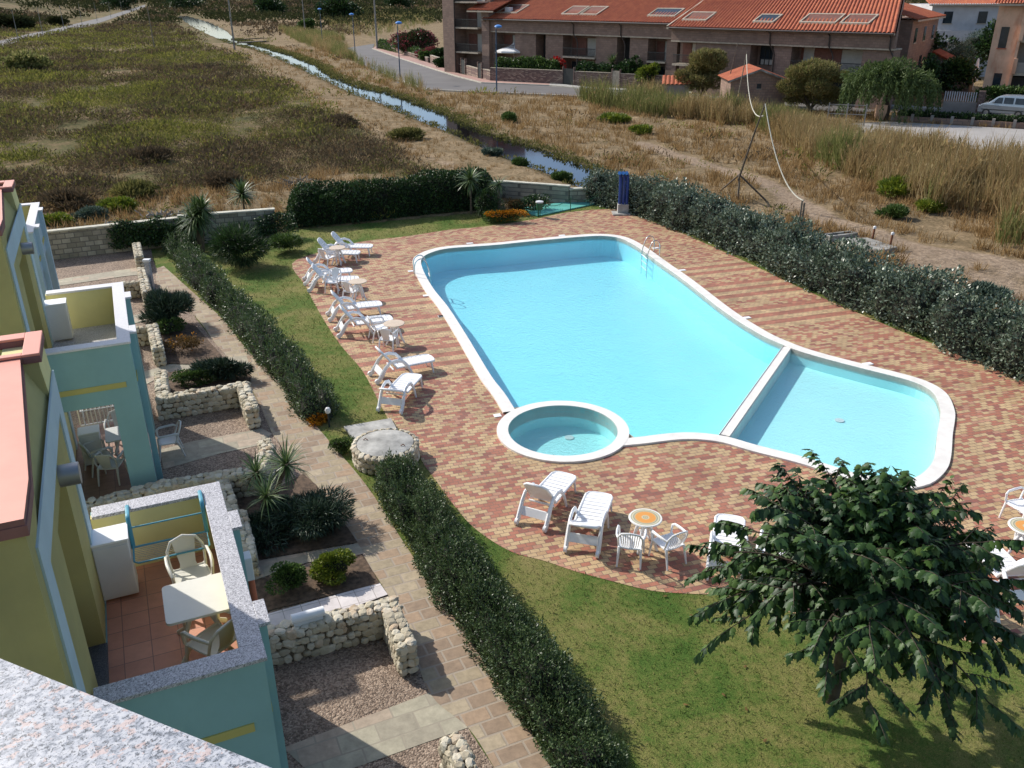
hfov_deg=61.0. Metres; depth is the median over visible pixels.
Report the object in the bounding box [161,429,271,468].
entry path
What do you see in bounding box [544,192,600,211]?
rope fence
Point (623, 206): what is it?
pool shower
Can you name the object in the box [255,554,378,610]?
planting bed
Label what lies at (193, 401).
stone wall
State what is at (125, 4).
field tree
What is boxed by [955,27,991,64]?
olive tree
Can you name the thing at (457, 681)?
path
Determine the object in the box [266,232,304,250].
shrub
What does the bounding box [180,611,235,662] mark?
garden armchair
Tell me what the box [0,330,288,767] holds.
apartment house
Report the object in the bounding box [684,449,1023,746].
broad leaved tree
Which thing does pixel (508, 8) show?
roof window
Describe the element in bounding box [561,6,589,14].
roof window
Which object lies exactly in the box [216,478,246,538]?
stone wall
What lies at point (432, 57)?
garden wall
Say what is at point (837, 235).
stone trough
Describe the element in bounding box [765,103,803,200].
hanging hose
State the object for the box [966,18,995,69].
dark tree
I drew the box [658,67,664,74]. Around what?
ground floor window
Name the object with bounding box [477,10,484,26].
window
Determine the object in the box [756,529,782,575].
sun lounger
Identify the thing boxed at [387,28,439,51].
oleander
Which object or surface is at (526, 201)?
ivy
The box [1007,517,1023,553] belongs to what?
round table
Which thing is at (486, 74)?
garden wall
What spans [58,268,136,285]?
entry path
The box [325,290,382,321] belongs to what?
sun lounger
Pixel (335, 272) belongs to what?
garden armchair
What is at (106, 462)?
garden armchair
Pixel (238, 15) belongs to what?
woodland
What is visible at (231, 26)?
utility pole
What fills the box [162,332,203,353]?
dry shrub
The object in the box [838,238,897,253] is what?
concrete cover
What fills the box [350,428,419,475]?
stone tank
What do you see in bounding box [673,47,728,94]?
round tree
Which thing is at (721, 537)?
sun lounger
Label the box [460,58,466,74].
garden gate
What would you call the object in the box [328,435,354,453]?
shrub
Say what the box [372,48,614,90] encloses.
kerb
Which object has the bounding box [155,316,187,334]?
shrub
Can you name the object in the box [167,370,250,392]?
planting bed
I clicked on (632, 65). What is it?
garden shrub
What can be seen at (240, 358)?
entry path
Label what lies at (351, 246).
sun lounger
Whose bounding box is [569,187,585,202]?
block wall
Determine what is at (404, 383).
sun lounger
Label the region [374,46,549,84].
pavement
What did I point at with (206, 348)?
planting bed
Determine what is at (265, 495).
yucca
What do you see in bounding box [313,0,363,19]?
field tree
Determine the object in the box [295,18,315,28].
field tree
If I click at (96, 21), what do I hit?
road
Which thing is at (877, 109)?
gate pillar
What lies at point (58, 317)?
cabinet
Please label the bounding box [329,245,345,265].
round table
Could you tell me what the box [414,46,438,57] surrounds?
bougainvillea
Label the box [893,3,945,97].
distant house
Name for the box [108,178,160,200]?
wild bush
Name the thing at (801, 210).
split post
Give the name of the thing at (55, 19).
field tree
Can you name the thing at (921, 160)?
reeds
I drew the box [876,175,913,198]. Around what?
wild bush
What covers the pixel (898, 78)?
weeping tree
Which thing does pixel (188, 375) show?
shrub
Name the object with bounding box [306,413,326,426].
flower clump
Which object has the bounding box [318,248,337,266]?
garden armchair
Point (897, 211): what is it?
wild bush
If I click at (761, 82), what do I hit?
brick shed
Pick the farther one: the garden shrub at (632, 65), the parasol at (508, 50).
the parasol at (508, 50)
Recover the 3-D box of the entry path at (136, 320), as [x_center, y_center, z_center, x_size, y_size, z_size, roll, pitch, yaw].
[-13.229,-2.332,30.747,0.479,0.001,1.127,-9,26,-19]
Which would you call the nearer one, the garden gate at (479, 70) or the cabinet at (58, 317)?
the cabinet at (58, 317)
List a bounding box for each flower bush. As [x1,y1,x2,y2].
[482,208,529,222]
[551,56,566,69]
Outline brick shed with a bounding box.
[718,64,789,107]
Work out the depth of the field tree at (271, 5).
394.80 m
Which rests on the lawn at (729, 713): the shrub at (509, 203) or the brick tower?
the shrub at (509, 203)
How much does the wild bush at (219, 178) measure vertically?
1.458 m
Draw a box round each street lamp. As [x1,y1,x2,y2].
[349,13,355,51]
[396,21,401,82]
[495,25,501,89]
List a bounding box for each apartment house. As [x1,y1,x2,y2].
[0,180,162,500]
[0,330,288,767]
[21,202,59,299]
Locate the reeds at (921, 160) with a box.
[277,5,1023,238]
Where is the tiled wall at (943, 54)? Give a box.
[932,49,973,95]
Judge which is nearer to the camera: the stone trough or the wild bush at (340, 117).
the stone trough
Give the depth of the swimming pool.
27.74 m
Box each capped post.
[871,226,876,238]
[889,232,894,244]
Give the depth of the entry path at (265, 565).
17.67 m
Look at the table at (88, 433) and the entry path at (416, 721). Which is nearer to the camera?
the entry path at (416, 721)
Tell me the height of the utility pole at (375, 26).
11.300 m
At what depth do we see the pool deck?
23.04 m
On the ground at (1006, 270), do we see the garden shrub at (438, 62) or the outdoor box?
the garden shrub at (438, 62)
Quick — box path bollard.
[142,258,154,288]
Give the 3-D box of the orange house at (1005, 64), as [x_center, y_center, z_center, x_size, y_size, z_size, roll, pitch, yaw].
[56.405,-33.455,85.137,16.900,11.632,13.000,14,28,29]
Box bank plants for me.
[217,38,612,186]
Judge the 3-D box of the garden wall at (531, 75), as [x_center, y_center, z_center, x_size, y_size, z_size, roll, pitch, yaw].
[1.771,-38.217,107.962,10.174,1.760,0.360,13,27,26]
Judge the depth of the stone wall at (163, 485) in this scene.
19.39 m
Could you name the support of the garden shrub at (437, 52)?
on the ground at (1006, 270)
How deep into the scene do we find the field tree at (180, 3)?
544.11 m
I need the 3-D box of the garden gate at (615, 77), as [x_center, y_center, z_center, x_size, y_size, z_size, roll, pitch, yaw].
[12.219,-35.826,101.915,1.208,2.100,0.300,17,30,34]
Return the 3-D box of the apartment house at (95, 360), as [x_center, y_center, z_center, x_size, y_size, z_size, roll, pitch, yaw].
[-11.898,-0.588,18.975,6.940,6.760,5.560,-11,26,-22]
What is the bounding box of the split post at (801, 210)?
[799,201,804,224]
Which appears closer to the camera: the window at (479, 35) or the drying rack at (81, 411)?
the drying rack at (81, 411)
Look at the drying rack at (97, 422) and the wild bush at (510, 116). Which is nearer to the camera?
the drying rack at (97, 422)
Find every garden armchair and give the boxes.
[78,439,112,477]
[92,450,127,486]
[104,409,117,450]
[155,420,185,461]
[164,534,213,583]
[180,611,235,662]
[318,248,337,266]
[324,267,342,293]
[341,281,362,299]
[367,316,388,342]
[377,328,399,352]
[616,525,646,569]
[648,523,687,570]
[998,486,1023,517]
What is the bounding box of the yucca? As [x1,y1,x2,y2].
[231,433,315,520]
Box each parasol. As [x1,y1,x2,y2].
[497,43,519,58]
[972,58,979,89]
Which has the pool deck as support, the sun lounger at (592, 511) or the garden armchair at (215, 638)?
the sun lounger at (592, 511)
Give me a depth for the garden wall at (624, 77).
101.04 m
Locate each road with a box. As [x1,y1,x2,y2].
[0,5,144,45]
[347,44,1018,118]
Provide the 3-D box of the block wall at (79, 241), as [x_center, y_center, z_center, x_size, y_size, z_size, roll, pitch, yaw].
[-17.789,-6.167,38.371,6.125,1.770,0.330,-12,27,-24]
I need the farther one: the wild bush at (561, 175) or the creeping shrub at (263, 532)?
the wild bush at (561, 175)
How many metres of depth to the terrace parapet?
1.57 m
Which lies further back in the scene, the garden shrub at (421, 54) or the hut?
the garden shrub at (421, 54)
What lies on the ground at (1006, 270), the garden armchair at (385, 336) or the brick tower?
the brick tower
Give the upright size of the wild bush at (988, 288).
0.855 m
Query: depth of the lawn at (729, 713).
14.76 m
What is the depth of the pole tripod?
46.71 m
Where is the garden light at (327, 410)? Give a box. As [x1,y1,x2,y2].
[325,407,330,426]
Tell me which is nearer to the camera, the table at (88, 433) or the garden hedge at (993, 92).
the table at (88, 433)
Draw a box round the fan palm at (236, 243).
[205,220,273,269]
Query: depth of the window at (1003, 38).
84.05 m
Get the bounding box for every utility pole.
[147,6,154,46]
[228,0,235,49]
[373,0,377,48]
[730,43,737,73]
[737,53,746,99]
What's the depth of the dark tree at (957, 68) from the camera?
89.47 m
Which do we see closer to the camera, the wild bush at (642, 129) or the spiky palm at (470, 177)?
the spiky palm at (470, 177)
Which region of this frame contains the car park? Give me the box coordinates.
[849,122,1023,151]
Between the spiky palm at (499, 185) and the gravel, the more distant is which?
the spiky palm at (499, 185)
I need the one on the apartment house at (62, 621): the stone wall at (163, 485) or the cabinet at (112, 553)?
the cabinet at (112, 553)
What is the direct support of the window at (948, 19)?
in the distant house at (962, 18)
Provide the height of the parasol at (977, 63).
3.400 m
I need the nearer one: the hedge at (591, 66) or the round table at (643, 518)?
the round table at (643, 518)
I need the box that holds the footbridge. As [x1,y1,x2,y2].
[236,38,268,42]
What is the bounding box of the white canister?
[290,606,324,626]
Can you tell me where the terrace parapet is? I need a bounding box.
[0,659,270,767]
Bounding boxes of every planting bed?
[160,323,222,363]
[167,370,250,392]
[237,474,356,559]
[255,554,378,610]
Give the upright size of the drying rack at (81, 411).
0.915 m
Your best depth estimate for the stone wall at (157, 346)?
26.81 m
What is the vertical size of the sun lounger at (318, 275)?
1.016 m
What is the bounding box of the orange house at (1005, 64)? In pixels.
[982,0,1023,101]
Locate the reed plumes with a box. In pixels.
[279,6,1023,244]
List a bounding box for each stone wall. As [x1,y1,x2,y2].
[85,437,278,529]
[121,280,141,298]
[132,242,143,267]
[136,324,149,345]
[137,267,151,307]
[147,323,166,366]
[154,370,260,428]
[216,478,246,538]
[239,509,260,575]
[267,595,418,676]
[438,731,477,767]
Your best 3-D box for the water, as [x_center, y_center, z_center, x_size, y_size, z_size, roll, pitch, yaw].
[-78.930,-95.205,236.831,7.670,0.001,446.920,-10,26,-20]
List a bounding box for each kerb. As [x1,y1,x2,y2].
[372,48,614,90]
[393,76,572,96]
[822,102,941,109]
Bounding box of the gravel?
[54,249,493,767]
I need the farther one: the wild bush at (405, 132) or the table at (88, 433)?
the wild bush at (405, 132)
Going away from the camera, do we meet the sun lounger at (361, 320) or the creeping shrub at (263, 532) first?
the creeping shrub at (263, 532)
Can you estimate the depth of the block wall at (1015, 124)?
73.41 m
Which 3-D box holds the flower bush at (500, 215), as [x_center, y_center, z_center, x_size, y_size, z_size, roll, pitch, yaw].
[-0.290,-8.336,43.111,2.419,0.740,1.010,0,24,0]
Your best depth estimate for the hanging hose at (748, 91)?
64.82 m
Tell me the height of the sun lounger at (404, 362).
1.016 m
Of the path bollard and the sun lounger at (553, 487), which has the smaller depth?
the sun lounger at (553, 487)
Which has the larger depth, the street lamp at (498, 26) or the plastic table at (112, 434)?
the street lamp at (498, 26)
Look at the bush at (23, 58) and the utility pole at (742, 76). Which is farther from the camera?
the bush at (23, 58)
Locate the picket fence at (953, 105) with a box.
[942,91,985,112]
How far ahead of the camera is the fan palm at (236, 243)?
35.76 m
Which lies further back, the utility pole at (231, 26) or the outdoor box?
the utility pole at (231, 26)
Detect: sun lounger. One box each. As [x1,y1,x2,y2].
[302,257,352,285]
[307,263,358,291]
[313,237,360,262]
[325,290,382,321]
[329,231,372,256]
[333,304,392,337]
[367,346,434,383]
[376,373,422,414]
[514,471,576,532]
[563,491,612,558]
[705,514,747,580]
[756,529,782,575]
[966,545,1023,613]
[993,580,1000,623]
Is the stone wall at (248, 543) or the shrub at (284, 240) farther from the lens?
the shrub at (284, 240)
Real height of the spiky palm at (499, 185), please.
1.909 m
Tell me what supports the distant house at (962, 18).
on the ground at (1006, 270)
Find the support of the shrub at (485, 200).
on the lawn at (729, 713)
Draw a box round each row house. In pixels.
[481,0,696,74]
[666,0,904,108]
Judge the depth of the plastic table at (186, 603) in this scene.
11.06 m
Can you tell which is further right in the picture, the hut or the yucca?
the hut
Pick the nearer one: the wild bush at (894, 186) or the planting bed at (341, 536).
the planting bed at (341, 536)
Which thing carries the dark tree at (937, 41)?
on the ground at (1006, 270)
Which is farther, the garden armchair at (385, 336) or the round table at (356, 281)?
the round table at (356, 281)
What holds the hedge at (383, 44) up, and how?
on the ground at (1006, 270)
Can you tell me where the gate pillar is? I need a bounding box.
[874,105,887,119]
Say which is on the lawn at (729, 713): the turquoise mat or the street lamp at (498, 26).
the turquoise mat
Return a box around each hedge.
[161,227,341,422]
[285,166,497,227]
[372,447,629,767]
[378,38,421,54]
[494,55,560,69]
[575,59,635,82]
[581,164,1023,381]
[897,108,1023,122]
[967,84,1023,102]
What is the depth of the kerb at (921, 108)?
82.93 m
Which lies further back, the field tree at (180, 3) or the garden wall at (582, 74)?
the field tree at (180, 3)
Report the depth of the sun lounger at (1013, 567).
16.46 m
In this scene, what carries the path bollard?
on the gravel
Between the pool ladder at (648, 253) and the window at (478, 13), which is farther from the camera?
the window at (478, 13)
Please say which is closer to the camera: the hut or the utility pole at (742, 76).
the utility pole at (742, 76)
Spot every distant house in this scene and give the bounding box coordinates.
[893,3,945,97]
[911,0,1001,76]
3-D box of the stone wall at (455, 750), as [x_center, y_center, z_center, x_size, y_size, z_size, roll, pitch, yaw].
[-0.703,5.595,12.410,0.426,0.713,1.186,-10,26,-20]
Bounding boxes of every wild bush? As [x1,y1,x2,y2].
[32,185,104,211]
[43,211,75,225]
[71,204,111,220]
[96,196,137,212]
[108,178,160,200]
[127,144,170,162]
[201,168,245,189]
[328,113,362,128]
[385,126,425,140]
[480,146,503,156]
[501,110,517,122]
[510,156,530,166]
[550,170,573,180]
[596,111,632,123]
[628,124,653,134]
[867,165,886,178]
[874,202,910,218]
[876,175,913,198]
[914,198,949,213]
[966,279,1014,303]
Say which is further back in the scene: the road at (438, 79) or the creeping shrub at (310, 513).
the road at (438, 79)
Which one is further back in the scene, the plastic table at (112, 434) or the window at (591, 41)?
the window at (591, 41)
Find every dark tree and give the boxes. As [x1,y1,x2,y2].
[930,31,966,53]
[936,55,983,96]
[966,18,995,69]
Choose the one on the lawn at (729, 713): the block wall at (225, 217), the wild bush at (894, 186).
the block wall at (225, 217)
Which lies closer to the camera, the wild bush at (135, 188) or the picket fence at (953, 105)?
the wild bush at (135, 188)
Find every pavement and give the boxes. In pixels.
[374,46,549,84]
[550,83,941,108]
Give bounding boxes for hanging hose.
[746,54,763,116]
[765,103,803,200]
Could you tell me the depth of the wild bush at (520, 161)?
57.33 m
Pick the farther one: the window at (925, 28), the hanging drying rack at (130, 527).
the window at (925, 28)
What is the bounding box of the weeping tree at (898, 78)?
[835,54,944,123]
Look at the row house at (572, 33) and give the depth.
105.63 m
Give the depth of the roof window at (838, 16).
85.31 m
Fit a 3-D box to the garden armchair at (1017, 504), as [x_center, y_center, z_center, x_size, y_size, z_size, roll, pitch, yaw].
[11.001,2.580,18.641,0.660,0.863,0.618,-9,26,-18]
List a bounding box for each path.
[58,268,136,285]
[133,314,144,322]
[144,355,247,380]
[145,364,189,383]
[156,266,550,767]
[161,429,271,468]
[255,543,364,579]
[268,583,386,625]
[286,692,467,767]
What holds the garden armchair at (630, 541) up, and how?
on the pool deck
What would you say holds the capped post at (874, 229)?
on the ground at (1006, 270)
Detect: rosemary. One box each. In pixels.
[136,287,197,330]
[189,355,255,381]
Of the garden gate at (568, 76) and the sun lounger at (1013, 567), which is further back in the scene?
the garden gate at (568, 76)
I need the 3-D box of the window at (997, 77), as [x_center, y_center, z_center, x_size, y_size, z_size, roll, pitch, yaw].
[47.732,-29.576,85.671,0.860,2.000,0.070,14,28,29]
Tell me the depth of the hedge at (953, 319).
32.08 m
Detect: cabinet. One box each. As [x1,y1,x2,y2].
[44,298,72,340]
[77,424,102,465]
[90,522,138,600]
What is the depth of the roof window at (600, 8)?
105.60 m
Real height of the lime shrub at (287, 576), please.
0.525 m
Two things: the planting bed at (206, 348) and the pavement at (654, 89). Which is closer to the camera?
the planting bed at (206, 348)
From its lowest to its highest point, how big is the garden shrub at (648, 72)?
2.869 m
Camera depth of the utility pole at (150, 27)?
177.19 m
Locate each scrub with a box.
[0,0,945,36]
[0,7,73,22]
[0,22,832,228]
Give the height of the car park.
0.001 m
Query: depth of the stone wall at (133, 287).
32.62 m
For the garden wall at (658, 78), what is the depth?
99.11 m
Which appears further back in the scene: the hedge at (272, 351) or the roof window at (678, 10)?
the roof window at (678, 10)
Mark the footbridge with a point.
(252, 41)
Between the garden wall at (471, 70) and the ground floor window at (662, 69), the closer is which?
the ground floor window at (662, 69)
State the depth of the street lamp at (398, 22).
107.28 m
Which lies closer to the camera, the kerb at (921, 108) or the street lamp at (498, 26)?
the kerb at (921, 108)
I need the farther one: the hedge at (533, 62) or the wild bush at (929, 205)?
the hedge at (533, 62)
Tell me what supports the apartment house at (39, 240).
on the gravel
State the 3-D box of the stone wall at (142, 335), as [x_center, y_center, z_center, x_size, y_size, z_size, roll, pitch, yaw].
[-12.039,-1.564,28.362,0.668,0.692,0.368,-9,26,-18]
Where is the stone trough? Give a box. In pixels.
[822,230,857,241]
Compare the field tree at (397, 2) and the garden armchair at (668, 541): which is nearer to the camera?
the garden armchair at (668, 541)
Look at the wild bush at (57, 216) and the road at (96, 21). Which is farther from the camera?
the road at (96, 21)
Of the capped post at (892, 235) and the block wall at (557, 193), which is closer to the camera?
the capped post at (892, 235)
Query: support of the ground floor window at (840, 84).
in the row house at (777, 37)
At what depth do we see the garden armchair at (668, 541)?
17.36 m
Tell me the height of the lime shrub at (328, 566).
0.665 m
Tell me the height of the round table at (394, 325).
0.734 m
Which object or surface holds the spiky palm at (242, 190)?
on the ground at (1006, 270)
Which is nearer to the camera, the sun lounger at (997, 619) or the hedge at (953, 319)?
the sun lounger at (997, 619)
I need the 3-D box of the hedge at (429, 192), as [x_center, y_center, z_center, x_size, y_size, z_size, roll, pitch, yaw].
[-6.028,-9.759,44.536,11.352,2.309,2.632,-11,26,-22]
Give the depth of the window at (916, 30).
89.63 m
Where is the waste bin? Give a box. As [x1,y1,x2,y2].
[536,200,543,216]
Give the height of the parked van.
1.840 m
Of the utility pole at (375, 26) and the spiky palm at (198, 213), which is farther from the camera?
the utility pole at (375, 26)
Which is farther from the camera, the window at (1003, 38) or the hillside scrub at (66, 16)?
the hillside scrub at (66, 16)
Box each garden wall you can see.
[391,47,429,62]
[430,55,460,73]
[466,65,476,76]
[482,68,489,79]
[490,67,562,83]
[574,71,610,86]
[620,73,639,88]
[653,75,666,87]
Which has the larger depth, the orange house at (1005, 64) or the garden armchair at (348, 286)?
the orange house at (1005, 64)
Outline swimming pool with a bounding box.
[412,234,954,489]
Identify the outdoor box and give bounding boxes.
[243,551,254,580]
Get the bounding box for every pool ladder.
[413,255,430,283]
[640,236,660,278]
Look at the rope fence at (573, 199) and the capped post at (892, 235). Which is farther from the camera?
the rope fence at (573, 199)
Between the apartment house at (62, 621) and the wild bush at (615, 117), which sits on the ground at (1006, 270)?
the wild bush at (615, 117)
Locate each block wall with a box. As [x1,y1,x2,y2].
[47,216,178,259]
[177,207,276,244]
[502,180,570,202]
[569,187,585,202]
[891,113,1023,128]
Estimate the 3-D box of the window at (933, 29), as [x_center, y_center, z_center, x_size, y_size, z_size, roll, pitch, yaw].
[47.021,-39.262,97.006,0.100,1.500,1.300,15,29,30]
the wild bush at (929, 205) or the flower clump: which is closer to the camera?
the flower clump
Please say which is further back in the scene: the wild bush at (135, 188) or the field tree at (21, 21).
the field tree at (21, 21)
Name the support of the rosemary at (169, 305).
on the planting bed at (206, 348)
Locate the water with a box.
[179,16,594,186]
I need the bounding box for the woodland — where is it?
[3,0,928,27]
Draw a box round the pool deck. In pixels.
[292,209,1023,642]
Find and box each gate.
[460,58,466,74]
[477,62,482,78]
[562,66,575,84]
[611,69,621,86]
[827,103,867,125]
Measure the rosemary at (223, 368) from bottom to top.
0.918 m
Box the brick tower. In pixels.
[442,0,510,72]
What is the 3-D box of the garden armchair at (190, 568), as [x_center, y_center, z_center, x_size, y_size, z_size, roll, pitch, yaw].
[-4.465,2.605,12.080,0.618,0.863,0.660,-13,27,-26]
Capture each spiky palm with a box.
[173,189,218,252]
[227,176,260,209]
[455,161,486,213]
[488,176,510,209]
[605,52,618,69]
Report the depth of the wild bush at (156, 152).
58.41 m
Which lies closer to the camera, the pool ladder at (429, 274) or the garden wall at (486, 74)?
the pool ladder at (429, 274)
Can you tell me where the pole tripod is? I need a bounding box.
[720,104,765,200]
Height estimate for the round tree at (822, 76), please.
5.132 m
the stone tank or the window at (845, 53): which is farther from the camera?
the window at (845, 53)
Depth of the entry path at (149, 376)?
26.42 m
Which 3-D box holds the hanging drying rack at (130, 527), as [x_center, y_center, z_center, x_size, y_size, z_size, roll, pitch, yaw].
[-4.914,2.027,12.421,1.057,0.487,0.963,-10,26,-21]
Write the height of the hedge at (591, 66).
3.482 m
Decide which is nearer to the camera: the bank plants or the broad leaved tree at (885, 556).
the broad leaved tree at (885, 556)
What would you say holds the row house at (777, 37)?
on the ground at (1006, 270)
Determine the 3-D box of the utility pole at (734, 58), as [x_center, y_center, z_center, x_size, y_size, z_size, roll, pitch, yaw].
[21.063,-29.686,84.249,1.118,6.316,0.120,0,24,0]
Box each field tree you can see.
[0,12,36,28]
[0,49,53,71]
[42,15,69,25]
[99,0,138,9]
[162,0,207,9]
[252,0,287,15]
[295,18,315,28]
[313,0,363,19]
[384,0,414,8]
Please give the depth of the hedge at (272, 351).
27.59 m
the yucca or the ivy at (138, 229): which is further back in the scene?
the ivy at (138, 229)
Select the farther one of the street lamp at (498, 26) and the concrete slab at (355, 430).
the street lamp at (498, 26)
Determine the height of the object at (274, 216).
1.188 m
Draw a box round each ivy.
[106,214,205,249]
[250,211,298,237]
[511,193,551,212]
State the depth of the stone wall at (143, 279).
32.52 m
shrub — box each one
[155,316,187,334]
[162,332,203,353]
[169,368,216,387]
[248,509,295,556]
[253,483,357,542]
[264,560,308,595]
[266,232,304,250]
[308,547,356,586]
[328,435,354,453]
[418,50,430,60]
[426,47,443,56]
[432,56,443,67]
[473,186,507,216]
[505,197,524,210]
[625,55,642,73]
[634,61,659,85]
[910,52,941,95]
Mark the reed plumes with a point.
(983, 178)
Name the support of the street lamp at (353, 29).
on the ground at (1006, 270)
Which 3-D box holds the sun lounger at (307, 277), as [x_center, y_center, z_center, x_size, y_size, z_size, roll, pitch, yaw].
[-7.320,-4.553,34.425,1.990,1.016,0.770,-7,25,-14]
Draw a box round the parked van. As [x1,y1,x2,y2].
[977,94,1023,115]
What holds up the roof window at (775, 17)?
in the row house at (777, 37)
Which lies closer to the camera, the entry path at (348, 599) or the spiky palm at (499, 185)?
the entry path at (348, 599)
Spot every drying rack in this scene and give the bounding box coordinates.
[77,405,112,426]
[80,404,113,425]
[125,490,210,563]
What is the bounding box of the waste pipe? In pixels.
[248,580,257,600]
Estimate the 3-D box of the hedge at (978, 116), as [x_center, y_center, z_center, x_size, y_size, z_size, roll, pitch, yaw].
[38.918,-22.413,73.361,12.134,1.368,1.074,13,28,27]
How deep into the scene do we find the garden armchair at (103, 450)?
20.74 m
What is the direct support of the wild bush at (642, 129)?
on the ground at (1006, 270)
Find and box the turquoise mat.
[527,201,593,216]
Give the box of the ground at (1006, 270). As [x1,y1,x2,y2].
[0,0,1023,309]
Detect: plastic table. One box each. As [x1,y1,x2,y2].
[105,426,120,457]
[162,572,233,662]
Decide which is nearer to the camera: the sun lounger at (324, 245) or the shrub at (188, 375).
the shrub at (188, 375)
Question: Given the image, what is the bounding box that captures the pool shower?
[611,171,630,215]
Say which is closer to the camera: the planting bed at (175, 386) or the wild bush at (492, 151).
the planting bed at (175, 386)
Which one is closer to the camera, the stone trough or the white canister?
the white canister
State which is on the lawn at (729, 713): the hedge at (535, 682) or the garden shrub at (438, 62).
the hedge at (535, 682)
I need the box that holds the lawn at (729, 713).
[151,205,1023,767]
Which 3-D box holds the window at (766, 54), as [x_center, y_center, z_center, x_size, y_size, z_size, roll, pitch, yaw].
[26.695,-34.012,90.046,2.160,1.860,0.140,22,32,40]
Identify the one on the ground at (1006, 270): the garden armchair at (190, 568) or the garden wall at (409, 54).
the garden wall at (409, 54)
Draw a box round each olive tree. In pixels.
[929,41,977,60]
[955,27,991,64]
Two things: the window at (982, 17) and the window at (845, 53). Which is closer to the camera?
the window at (845, 53)
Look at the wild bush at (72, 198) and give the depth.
45.85 m
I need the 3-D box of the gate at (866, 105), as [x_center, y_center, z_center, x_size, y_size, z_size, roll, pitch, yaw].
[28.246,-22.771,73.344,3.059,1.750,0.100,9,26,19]
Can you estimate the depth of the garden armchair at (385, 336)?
27.59 m
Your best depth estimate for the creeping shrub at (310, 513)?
18.19 m
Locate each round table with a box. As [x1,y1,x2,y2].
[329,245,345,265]
[348,278,366,301]
[383,320,404,346]
[628,508,662,554]
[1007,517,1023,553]
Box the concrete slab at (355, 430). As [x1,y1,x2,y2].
[344,418,395,439]
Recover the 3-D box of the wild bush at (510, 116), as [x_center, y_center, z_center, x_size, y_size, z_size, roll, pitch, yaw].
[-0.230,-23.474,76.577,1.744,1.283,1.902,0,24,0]
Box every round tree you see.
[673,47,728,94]
[773,56,849,111]
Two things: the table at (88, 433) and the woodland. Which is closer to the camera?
the table at (88, 433)
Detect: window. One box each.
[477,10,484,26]
[478,34,481,50]
[496,4,528,13]
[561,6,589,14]
[579,6,608,15]
[588,38,595,55]
[647,8,684,16]
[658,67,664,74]
[682,11,716,21]
[752,14,782,23]
[759,46,773,64]
[796,81,855,104]
[799,13,845,23]
[839,14,878,24]
[840,50,849,70]
[913,28,917,43]
[922,26,926,41]
[930,25,934,39]
[941,12,952,23]
[976,11,987,23]
[992,73,1001,85]
[996,27,1009,48]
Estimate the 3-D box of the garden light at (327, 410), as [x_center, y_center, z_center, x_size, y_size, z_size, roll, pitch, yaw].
[-4.840,0.873,22.919,0.160,0.580,0.156,0,24,0]
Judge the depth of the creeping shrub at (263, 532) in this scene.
18.03 m
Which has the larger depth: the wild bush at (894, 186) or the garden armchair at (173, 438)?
the wild bush at (894, 186)
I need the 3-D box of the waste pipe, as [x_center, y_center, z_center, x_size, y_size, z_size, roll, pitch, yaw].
[-4.014,3.900,13.568,0.278,2.576,0.110,-11,26,-22]
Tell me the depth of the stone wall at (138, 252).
36.01 m
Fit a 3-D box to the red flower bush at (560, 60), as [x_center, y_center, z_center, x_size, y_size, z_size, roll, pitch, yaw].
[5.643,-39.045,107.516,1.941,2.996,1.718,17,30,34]

